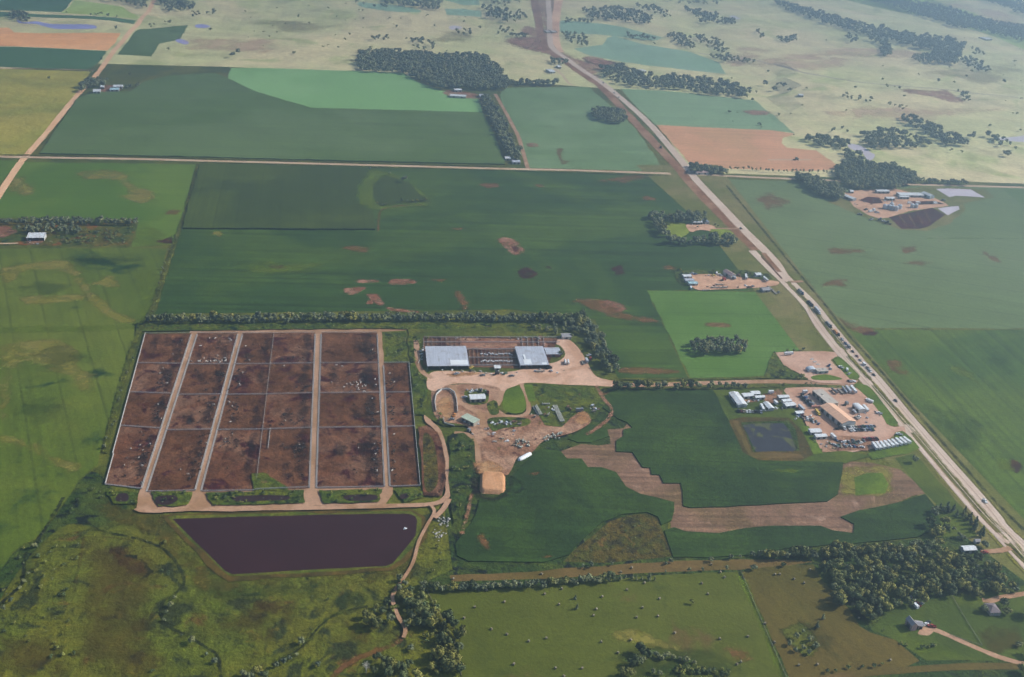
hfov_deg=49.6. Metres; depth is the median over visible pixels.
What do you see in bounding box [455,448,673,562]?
crop field
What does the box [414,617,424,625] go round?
broadleaf tree
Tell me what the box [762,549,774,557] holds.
broadleaf tree
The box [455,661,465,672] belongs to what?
broadleaf tree
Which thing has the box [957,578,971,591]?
broadleaf tree
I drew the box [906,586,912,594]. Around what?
windbreak tree
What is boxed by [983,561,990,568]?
broadleaf tree
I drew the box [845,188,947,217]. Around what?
yard ground
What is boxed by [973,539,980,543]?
cabin
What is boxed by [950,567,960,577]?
broadleaf tree
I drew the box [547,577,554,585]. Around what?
broadleaf tree
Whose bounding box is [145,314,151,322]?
windbreak tree
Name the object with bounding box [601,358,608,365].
broadleaf tree
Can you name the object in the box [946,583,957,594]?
broadleaf tree
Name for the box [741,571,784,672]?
wire fence
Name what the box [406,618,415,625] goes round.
broadleaf tree
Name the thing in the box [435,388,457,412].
panel wall
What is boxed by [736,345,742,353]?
windbreak tree
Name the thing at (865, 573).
broadleaf tree
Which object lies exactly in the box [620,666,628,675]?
broadleaf tree
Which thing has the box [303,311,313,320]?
broadleaf tree
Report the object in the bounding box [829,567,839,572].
broadleaf tree
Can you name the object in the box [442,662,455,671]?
broadleaf tree
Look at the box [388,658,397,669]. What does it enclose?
broadleaf tree
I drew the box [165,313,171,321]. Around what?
broadleaf tree
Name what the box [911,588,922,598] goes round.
broadleaf tree
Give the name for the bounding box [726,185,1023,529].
field ditch
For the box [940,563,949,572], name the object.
broadleaf tree
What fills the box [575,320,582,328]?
broadleaf tree
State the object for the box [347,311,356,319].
broadleaf tree
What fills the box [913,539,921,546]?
windbreak tree
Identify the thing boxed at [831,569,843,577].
broadleaf tree
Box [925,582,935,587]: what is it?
broadleaf tree
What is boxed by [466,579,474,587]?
broadleaf tree
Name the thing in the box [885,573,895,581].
broadleaf tree
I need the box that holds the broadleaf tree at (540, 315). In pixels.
[535,311,544,321]
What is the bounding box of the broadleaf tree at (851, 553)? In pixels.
[847,550,857,557]
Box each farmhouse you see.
[93,89,100,93]
[504,156,513,160]
[693,170,708,174]
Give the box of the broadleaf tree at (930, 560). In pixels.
[926,558,933,564]
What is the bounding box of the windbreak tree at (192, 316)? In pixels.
[189,313,194,321]
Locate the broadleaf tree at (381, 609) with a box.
[378,605,386,613]
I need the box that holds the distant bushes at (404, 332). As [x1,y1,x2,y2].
[6,0,1022,636]
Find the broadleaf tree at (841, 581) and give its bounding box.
[832,577,845,585]
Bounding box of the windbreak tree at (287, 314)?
[284,312,290,317]
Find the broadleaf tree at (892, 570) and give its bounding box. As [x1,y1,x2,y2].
[888,568,897,576]
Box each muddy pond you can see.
[116,493,128,500]
[155,495,177,504]
[232,495,289,501]
[343,494,377,500]
[400,493,408,498]
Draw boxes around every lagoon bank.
[162,509,427,581]
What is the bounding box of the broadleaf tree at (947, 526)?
[943,524,950,530]
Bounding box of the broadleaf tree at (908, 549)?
[904,546,917,554]
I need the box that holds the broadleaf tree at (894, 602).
[890,598,899,606]
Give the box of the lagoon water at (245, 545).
[173,514,416,573]
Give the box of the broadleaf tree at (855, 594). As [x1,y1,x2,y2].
[846,589,861,599]
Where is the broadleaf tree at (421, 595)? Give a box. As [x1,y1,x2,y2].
[416,591,425,601]
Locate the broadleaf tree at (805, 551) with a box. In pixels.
[800,545,809,557]
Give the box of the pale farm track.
[768,159,810,159]
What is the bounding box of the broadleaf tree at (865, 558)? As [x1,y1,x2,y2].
[861,554,873,564]
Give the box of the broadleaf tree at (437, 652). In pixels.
[430,645,443,659]
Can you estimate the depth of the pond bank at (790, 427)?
1129.15 m
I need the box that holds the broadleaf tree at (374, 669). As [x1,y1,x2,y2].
[371,665,377,673]
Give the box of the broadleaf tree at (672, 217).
[668,214,674,223]
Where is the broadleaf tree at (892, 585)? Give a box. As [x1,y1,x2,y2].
[886,581,896,589]
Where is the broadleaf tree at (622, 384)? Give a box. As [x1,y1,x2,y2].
[616,381,625,388]
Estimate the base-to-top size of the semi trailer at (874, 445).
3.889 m
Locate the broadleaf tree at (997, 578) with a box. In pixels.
[991,575,1003,582]
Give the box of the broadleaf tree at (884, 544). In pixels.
[878,541,887,548]
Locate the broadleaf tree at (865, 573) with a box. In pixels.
[862,570,872,579]
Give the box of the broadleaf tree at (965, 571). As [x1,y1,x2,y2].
[957,566,971,577]
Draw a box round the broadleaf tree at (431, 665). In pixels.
[427,661,435,670]
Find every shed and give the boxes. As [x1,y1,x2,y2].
[453,88,461,91]
[461,413,479,425]
[468,394,485,401]
[494,365,500,369]
[511,160,520,163]
[729,391,747,407]
[741,392,753,398]
[750,391,760,394]
[754,272,761,276]
[754,395,764,399]
[763,401,773,410]
[777,395,789,399]
[781,398,791,403]
[783,402,795,408]
[794,410,803,414]
[808,428,821,434]
[813,433,827,438]
[852,403,865,412]
[960,545,976,553]
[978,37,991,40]
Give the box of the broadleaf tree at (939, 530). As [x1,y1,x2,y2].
[932,524,945,534]
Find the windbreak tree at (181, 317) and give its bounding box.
[177,314,183,320]
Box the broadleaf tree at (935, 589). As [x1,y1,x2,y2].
[930,585,940,594]
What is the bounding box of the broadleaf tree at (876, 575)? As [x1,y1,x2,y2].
[872,571,884,580]
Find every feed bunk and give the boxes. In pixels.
[141,334,191,487]
[146,334,197,491]
[195,334,237,489]
[200,334,242,490]
[309,334,315,487]
[316,334,321,487]
[377,334,384,485]
[383,365,390,485]
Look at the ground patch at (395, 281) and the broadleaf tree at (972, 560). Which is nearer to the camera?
the broadleaf tree at (972, 560)
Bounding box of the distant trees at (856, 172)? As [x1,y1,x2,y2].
[0,0,1023,676]
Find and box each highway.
[546,0,786,272]
[749,251,1023,568]
[770,258,1023,553]
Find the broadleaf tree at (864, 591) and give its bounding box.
[855,587,870,598]
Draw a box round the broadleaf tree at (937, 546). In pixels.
[933,543,942,551]
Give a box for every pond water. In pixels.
[17,20,96,28]
[175,39,188,44]
[195,24,209,27]
[449,25,461,29]
[743,423,795,451]
[848,144,874,160]
[937,188,982,196]
[938,206,958,214]
[999,136,1023,141]
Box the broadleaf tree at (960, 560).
[954,555,968,565]
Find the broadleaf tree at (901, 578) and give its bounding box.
[896,575,905,583]
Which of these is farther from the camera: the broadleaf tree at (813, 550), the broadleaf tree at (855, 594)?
the broadleaf tree at (813, 550)
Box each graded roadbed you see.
[531,0,758,249]
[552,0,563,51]
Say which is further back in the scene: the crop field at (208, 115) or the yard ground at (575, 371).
the crop field at (208, 115)
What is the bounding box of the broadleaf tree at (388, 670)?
[383,664,393,675]
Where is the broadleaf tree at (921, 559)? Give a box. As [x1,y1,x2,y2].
[915,555,927,566]
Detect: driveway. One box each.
[918,626,933,634]
[932,627,1023,664]
[980,546,1012,552]
[982,591,1023,602]
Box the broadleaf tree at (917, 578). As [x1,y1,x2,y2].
[909,573,920,583]
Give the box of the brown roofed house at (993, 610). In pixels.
[984,603,1001,615]
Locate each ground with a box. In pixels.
[0,0,1023,183]
[0,221,136,245]
[106,426,159,487]
[121,392,170,428]
[130,363,180,393]
[138,333,190,363]
[147,430,210,491]
[167,395,219,430]
[178,364,228,394]
[188,333,236,363]
[202,430,261,491]
[218,395,265,429]
[228,364,269,394]
[236,333,273,362]
[257,428,310,488]
[263,393,311,429]
[267,363,313,394]
[270,333,314,363]
[317,427,383,487]
[319,393,380,427]
[320,363,378,392]
[321,333,377,362]
[384,363,410,392]
[386,392,414,426]
[388,427,419,486]
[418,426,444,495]
[423,336,557,368]
[423,432,437,491]
[427,338,613,391]
[431,384,590,474]
[457,338,516,347]
[561,423,924,532]
[564,514,672,562]
[686,224,715,231]
[691,274,778,289]
[819,436,872,451]
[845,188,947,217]
[860,197,882,203]
[889,208,943,228]
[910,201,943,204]
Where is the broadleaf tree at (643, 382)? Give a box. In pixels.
[640,380,647,387]
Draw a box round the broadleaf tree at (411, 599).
[403,597,414,605]
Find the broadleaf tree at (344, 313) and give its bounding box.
[338,310,349,316]
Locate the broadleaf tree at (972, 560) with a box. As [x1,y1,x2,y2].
[966,556,975,565]
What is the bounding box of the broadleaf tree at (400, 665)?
[395,660,406,669]
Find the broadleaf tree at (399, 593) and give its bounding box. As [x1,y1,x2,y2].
[396,588,408,598]
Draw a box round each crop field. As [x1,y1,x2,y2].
[0,0,71,11]
[0,12,135,23]
[0,28,120,49]
[0,47,106,68]
[0,160,16,182]
[0,162,195,246]
[0,248,166,571]
[40,73,504,164]
[61,0,139,18]
[117,25,187,55]
[155,168,751,377]
[183,164,374,229]
[228,68,481,111]
[357,2,420,11]
[373,176,429,205]
[444,9,481,16]
[445,0,479,4]
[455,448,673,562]
[500,87,659,170]
[560,21,660,39]
[568,424,608,442]
[574,36,725,73]
[603,389,842,507]
[622,89,793,132]
[647,291,798,377]
[657,125,835,170]
[664,494,940,557]
[729,179,1023,328]
[848,329,1023,518]
[849,0,1023,48]
[854,473,888,494]
[1003,189,1023,203]
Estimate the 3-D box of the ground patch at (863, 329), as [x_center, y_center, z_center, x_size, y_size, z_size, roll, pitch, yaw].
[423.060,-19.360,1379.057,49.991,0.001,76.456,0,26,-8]
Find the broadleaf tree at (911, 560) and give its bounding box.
[907,554,917,564]
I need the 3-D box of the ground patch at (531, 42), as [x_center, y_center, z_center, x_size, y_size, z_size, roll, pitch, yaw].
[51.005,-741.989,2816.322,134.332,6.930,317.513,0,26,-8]
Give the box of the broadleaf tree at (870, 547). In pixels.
[863,543,875,553]
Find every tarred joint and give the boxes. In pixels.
[807,306,1018,555]
[813,304,1022,545]
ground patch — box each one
[0,226,14,237]
[0,261,134,322]
[0,340,88,407]
[0,436,77,470]
[8,178,32,194]
[21,294,83,303]
[25,238,43,243]
[80,169,152,196]
[93,276,119,286]
[99,85,120,91]
[122,194,153,202]
[135,228,167,245]
[157,237,172,242]
[166,210,178,214]
[213,231,221,235]
[253,262,313,271]
[270,265,284,268]
[344,287,364,294]
[345,246,366,251]
[358,279,377,282]
[367,294,383,304]
[387,307,417,312]
[389,279,415,284]
[436,397,453,417]
[443,90,479,98]
[448,372,478,376]
[454,339,520,346]
[456,291,466,308]
[467,346,514,349]
[473,460,503,473]
[479,535,486,545]
[480,183,498,186]
[498,237,522,254]
[506,0,604,77]
[508,37,546,53]
[518,267,536,277]
[522,26,543,35]
[540,337,547,346]
[557,149,566,163]
[575,412,589,424]
[576,299,656,321]
[582,58,617,64]
[583,56,612,64]
[600,300,623,311]
[603,175,641,182]
[612,265,624,273]
[614,629,675,648]
[619,367,678,373]
[643,196,654,199]
[706,323,729,326]
[730,651,745,657]
[743,110,768,114]
[757,195,789,209]
[764,390,782,402]
[823,280,846,285]
[830,248,860,253]
[840,319,871,333]
[841,466,890,495]
[863,331,876,335]
[887,360,905,373]
[903,247,914,252]
[904,89,962,102]
[916,641,957,654]
[984,252,998,261]
[1010,460,1020,471]
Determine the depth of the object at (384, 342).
1256.19 m
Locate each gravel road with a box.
[0,156,670,173]
[704,174,1023,187]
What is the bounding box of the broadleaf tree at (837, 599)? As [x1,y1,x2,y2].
[832,593,843,605]
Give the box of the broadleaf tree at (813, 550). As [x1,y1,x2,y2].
[809,548,816,556]
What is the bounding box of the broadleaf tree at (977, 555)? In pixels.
[973,551,983,562]
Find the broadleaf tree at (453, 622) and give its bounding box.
[448,615,458,628]
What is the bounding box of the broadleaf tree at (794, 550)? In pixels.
[788,546,800,555]
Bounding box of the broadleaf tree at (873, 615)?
[865,611,877,619]
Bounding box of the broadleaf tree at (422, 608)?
[415,604,428,616]
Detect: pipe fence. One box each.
[104,483,141,488]
[105,452,113,482]
[112,333,145,453]
[133,391,170,393]
[137,362,181,363]
[148,489,194,491]
[166,428,211,429]
[186,393,220,394]
[197,332,237,332]
[201,489,254,491]
[217,428,261,429]
[226,393,265,394]
[234,363,269,363]
[242,332,273,332]
[255,486,304,489]
[256,335,273,478]
[262,427,309,428]
[273,392,312,393]
[317,486,379,487]
[320,392,378,392]
[321,362,378,362]
[322,331,376,332]
[328,426,381,427]
[409,366,419,479]
[424,336,559,337]
[424,341,559,342]
[469,364,518,365]
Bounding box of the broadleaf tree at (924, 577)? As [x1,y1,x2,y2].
[919,573,932,584]
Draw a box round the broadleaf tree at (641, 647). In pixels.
[635,642,646,654]
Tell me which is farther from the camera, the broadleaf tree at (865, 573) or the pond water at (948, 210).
the pond water at (948, 210)
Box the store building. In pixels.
[815,368,828,373]
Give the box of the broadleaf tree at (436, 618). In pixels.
[432,614,440,625]
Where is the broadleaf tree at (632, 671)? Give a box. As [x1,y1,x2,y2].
[626,666,635,674]
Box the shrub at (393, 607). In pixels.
[389,605,394,612]
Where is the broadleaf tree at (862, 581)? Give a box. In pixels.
[855,577,868,586]
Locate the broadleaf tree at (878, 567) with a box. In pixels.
[874,563,885,570]
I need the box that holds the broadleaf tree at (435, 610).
[432,606,440,613]
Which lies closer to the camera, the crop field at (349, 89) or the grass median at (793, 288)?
the grass median at (793, 288)
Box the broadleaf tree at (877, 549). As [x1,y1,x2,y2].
[874,546,881,552]
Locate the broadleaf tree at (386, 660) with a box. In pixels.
[380,655,391,666]
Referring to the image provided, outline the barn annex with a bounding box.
[544,347,560,356]
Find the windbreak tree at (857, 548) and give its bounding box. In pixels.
[855,546,861,552]
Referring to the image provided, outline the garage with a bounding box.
[915,620,923,628]
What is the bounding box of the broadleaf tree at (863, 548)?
[858,545,865,553]
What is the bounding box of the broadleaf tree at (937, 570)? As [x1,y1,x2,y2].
[933,566,942,576]
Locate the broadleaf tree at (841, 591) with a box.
[837,589,847,594]
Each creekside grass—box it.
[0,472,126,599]
[422,425,445,495]
[448,433,475,524]
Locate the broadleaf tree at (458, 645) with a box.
[454,642,461,651]
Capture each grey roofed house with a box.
[759,287,769,292]
[905,616,916,630]
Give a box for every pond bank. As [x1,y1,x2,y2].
[729,417,812,460]
[733,421,803,457]
[741,421,799,451]
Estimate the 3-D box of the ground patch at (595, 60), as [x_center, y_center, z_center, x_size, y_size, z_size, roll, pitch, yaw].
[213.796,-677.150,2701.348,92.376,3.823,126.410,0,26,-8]
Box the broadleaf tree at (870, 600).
[863,595,874,604]
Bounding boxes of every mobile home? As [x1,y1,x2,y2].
[682,274,691,278]
[684,278,694,282]
[687,281,697,285]
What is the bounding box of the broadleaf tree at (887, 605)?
[882,600,893,610]
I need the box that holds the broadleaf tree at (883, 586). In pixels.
[878,581,887,590]
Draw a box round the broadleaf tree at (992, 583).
[989,580,997,588]
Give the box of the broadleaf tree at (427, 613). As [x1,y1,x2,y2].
[424,610,432,619]
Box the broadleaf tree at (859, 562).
[854,556,865,568]
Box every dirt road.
[0,0,155,198]
[134,415,449,512]
[335,631,407,673]
[391,504,435,637]
[413,340,433,378]
[432,498,450,517]
[449,385,487,426]
[454,431,481,468]
[459,494,472,533]
[480,391,503,416]
[486,384,530,416]
[494,94,529,168]
[554,69,572,84]
[587,385,612,434]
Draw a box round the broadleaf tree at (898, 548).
[890,544,901,552]
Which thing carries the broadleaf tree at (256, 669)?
on the pasture land at (108, 604)
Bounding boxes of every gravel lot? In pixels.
[776,351,857,383]
[784,387,905,451]
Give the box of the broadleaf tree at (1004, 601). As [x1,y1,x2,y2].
[999,597,1008,605]
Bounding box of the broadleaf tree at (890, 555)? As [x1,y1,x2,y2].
[883,551,897,562]
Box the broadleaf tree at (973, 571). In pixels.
[968,567,977,576]
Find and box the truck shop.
[820,403,855,426]
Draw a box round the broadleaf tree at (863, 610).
[860,606,871,617]
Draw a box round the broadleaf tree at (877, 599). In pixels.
[869,592,881,603]
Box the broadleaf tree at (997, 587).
[991,581,1009,593]
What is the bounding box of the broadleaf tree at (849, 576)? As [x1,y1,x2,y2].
[843,571,853,580]
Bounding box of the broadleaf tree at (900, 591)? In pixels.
[895,587,905,597]
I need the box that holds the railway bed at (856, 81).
[699,53,1023,98]
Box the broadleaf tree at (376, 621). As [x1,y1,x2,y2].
[370,616,382,628]
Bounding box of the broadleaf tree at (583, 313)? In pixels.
[579,309,586,316]
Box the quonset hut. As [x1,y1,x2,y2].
[805,366,815,371]
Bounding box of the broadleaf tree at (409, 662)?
[405,659,413,667]
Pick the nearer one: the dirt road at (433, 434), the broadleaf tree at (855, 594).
the broadleaf tree at (855, 594)
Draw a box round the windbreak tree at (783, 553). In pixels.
[780,550,785,556]
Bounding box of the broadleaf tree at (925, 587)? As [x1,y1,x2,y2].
[919,585,929,591]
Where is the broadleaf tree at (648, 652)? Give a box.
[643,648,652,658]
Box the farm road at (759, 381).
[616,380,855,386]
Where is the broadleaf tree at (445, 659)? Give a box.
[440,654,450,665]
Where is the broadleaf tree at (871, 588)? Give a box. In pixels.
[868,583,877,592]
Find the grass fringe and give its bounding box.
[359,170,428,208]
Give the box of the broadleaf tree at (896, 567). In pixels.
[891,564,900,571]
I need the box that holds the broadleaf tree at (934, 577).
[926,572,939,582]
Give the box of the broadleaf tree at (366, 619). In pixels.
[362,612,375,624]
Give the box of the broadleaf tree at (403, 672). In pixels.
[397,669,408,676]
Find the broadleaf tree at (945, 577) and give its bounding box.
[939,572,951,583]
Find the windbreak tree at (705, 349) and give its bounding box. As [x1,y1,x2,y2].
[701,347,708,354]
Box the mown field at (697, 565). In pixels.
[450,559,809,581]
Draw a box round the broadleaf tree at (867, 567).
[862,565,871,570]
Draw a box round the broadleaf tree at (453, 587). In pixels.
[445,580,456,590]
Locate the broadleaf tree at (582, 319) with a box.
[575,317,586,324]
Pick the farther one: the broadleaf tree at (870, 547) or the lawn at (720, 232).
the lawn at (720, 232)
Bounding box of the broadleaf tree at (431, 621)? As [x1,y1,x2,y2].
[425,616,439,626]
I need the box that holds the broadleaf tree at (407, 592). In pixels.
[401,589,412,597]
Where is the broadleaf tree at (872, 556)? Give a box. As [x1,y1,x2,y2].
[868,553,878,561]
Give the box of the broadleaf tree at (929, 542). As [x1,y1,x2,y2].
[924,539,935,546]
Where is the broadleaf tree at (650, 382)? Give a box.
[646,379,653,388]
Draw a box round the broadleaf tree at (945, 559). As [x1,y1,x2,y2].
[939,556,950,564]
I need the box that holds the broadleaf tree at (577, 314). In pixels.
[572,311,580,318]
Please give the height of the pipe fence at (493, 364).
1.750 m
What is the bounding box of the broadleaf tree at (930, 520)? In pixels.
[926,517,936,524]
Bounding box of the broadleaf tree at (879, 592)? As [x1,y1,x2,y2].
[872,589,886,600]
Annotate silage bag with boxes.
[517,452,531,460]
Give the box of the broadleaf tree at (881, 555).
[877,551,886,559]
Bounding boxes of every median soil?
[760,256,781,278]
[761,253,781,271]
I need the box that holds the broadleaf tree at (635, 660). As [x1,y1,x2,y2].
[627,653,640,665]
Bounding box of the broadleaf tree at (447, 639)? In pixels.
[443,636,452,646]
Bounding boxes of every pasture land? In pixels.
[0,69,89,155]
[0,508,461,676]
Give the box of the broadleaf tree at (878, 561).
[873,559,882,564]
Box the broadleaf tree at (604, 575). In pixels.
[599,572,607,579]
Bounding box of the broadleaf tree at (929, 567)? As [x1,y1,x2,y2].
[925,564,933,572]
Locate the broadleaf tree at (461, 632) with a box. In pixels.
[452,624,466,638]
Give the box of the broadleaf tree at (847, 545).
[842,541,853,549]
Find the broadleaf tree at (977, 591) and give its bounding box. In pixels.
[972,587,983,595]
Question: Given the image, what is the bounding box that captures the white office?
[843,194,856,200]
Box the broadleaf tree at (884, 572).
[878,569,891,579]
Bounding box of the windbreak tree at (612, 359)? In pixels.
[608,357,614,363]
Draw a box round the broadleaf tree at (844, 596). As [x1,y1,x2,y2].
[838,594,847,605]
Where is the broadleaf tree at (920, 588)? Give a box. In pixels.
[916,585,924,591]
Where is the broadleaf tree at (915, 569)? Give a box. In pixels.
[910,565,918,573]
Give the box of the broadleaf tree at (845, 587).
[841,583,854,593]
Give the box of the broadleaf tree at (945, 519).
[940,516,950,523]
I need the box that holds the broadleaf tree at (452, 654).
[446,650,461,659]
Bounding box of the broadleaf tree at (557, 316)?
[553,312,561,318]
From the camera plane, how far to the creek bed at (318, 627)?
824.14 m
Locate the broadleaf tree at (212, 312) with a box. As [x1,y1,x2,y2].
[210,310,217,315]
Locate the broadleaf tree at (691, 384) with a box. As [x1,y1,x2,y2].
[687,380,694,388]
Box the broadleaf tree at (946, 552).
[939,547,952,557]
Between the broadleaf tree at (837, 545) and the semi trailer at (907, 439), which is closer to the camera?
the broadleaf tree at (837, 545)
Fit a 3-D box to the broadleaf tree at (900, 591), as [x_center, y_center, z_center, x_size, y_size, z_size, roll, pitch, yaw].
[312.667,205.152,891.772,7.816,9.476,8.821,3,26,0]
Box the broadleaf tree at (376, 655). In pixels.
[372,651,381,659]
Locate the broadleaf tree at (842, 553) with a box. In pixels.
[838,550,845,557]
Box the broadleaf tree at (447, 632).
[443,628,450,636]
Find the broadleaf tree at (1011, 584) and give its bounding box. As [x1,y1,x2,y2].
[1008,580,1015,588]
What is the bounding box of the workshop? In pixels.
[812,389,837,405]
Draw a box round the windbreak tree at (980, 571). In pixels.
[978,568,983,576]
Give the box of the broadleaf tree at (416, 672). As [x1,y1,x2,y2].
[412,668,423,676]
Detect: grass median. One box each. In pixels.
[786,281,847,349]
[846,356,870,377]
[871,385,908,423]
[911,433,1000,532]
[936,459,981,512]
[1005,543,1023,562]
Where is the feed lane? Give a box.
[137,328,408,508]
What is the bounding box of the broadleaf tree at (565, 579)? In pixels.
[559,575,568,583]
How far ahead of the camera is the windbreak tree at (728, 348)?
1274.19 m
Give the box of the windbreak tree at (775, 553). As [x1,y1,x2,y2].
[772,551,778,558]
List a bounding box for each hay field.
[427,572,781,676]
[742,564,918,676]
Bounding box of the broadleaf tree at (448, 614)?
[441,609,453,622]
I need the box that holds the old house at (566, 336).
[561,333,571,338]
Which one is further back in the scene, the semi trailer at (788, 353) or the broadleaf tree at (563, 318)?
the broadleaf tree at (563, 318)
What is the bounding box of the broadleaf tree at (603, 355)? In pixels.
[600,353,608,357]
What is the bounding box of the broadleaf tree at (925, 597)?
[917,591,928,601]
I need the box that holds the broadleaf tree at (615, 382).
[612,380,619,389]
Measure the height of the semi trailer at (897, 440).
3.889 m
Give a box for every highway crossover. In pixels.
[780,276,791,281]
[836,348,853,355]
[865,378,881,383]
[905,424,921,430]
[996,533,1015,543]
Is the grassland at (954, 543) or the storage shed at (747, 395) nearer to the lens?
the grassland at (954, 543)
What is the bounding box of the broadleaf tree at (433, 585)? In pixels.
[430,582,436,590]
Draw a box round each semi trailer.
[575,407,583,411]
[784,351,793,355]
[830,432,836,438]
[845,385,851,392]
[850,385,857,392]
[871,441,878,449]
[875,441,882,449]
[879,441,886,448]
[883,440,890,447]
[887,439,894,447]
[891,439,898,446]
[894,437,902,444]
[898,437,907,444]
[902,436,911,443]
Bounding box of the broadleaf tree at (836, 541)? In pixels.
[832,540,843,549]
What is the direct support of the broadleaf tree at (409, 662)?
on the pasture land at (108, 604)
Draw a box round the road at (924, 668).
[820,663,1018,676]
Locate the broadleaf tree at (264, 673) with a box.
[257,670,268,676]
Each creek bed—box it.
[0,497,64,605]
[81,522,221,676]
[271,605,367,662]
[272,606,367,663]
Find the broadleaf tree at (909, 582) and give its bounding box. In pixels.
[904,578,914,587]
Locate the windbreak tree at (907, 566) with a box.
[903,561,913,571]
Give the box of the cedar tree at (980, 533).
[977,528,982,536]
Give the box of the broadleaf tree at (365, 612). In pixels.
[362,608,369,616]
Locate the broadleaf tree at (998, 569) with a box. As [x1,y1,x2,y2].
[993,565,1001,572]
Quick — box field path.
[738,576,778,662]
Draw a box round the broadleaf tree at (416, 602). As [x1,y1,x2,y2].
[411,599,420,607]
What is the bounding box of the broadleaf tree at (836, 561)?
[832,557,843,566]
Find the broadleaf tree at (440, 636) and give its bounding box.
[435,631,445,642]
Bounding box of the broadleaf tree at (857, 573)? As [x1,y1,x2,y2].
[853,570,866,577]
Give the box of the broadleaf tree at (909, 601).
[905,596,915,604]
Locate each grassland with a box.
[0,63,1023,550]
[107,490,137,503]
[136,319,583,330]
[151,491,191,506]
[205,490,304,504]
[252,473,287,490]
[319,488,381,502]
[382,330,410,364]
[385,332,407,362]
[395,487,422,501]
[407,336,430,413]
[408,318,617,425]
[428,536,1023,676]
[443,388,667,568]
[464,389,488,404]
[487,400,498,414]
[487,417,530,430]
[523,384,535,401]
[533,384,605,419]
[534,404,573,426]
[674,270,771,284]
[713,388,869,462]
[764,351,807,378]
[800,426,821,453]
[827,186,994,230]
[895,454,976,537]
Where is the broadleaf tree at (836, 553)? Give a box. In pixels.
[830,547,838,557]
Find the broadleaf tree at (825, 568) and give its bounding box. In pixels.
[820,562,829,572]
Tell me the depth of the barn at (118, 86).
2209.33 m
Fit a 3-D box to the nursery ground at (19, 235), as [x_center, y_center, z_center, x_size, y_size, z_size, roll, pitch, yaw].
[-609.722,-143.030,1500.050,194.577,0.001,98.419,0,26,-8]
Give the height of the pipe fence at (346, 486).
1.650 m
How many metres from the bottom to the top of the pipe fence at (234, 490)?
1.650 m
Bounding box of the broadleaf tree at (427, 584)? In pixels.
[425,581,431,588]
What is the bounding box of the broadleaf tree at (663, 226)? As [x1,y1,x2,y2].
[659,224,667,228]
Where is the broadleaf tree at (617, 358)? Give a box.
[608,353,619,364]
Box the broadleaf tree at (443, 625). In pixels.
[439,620,446,628]
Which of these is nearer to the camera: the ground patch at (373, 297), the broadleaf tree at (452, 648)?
the broadleaf tree at (452, 648)
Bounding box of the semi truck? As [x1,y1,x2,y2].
[814,306,820,313]
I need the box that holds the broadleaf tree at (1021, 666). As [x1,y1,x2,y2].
[1017,662,1023,672]
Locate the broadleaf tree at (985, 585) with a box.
[981,582,989,590]
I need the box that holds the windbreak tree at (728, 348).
[724,345,731,352]
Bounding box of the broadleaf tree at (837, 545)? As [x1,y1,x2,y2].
[831,542,842,552]
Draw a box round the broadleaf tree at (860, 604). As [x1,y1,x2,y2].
[855,600,866,611]
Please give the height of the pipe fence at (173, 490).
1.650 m
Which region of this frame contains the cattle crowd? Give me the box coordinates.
[152,333,394,392]
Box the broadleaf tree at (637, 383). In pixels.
[633,379,640,387]
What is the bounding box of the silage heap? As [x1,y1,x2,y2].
[480,471,504,493]
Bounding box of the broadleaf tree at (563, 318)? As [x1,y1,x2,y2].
[560,314,569,321]
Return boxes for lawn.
[664,221,688,236]
[710,229,733,236]
[871,586,1023,660]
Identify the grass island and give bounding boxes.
[502,386,525,413]
[780,622,817,655]
[811,374,841,379]
[833,356,859,378]
[854,383,897,425]
[868,431,918,459]
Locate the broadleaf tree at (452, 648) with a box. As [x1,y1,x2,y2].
[443,645,455,653]
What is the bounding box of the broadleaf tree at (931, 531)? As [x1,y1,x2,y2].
[928,528,936,536]
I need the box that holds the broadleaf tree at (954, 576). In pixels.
[949,572,957,580]
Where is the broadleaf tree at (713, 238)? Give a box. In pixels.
[708,235,718,243]
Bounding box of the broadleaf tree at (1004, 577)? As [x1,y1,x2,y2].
[993,572,1007,582]
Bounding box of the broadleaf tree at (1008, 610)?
[1001,607,1012,613]
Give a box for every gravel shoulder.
[804,312,1023,571]
[808,306,1023,555]
[813,307,1021,549]
[819,304,1023,538]
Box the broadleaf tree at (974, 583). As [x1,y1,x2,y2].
[967,578,979,587]
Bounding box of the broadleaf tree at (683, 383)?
[680,378,687,386]
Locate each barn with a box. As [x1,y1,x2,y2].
[26,232,46,240]
[109,88,119,91]
[113,85,122,88]
[425,346,468,368]
[450,94,465,97]
[515,346,548,367]
[691,220,702,224]
[723,269,735,278]
[875,189,889,193]
[884,197,894,200]
[896,192,923,197]
[898,196,908,198]
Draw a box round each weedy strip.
[0,154,502,165]
[103,163,199,452]
[216,162,659,174]
[614,376,771,379]
[615,385,781,388]
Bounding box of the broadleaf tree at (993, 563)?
[989,561,1002,570]
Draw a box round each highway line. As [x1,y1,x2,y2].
[805,308,1023,566]
[809,303,1023,551]
[811,307,1021,553]
[816,304,1023,541]
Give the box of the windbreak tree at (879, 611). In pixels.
[874,608,882,618]
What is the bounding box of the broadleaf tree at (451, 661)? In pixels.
[445,658,457,670]
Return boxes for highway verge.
[637,165,1023,579]
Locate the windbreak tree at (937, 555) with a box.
[934,552,940,561]
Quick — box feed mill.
[921,191,934,198]
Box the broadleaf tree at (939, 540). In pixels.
[934,537,944,544]
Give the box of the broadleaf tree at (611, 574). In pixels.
[607,571,615,580]
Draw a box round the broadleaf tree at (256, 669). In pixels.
[251,665,262,673]

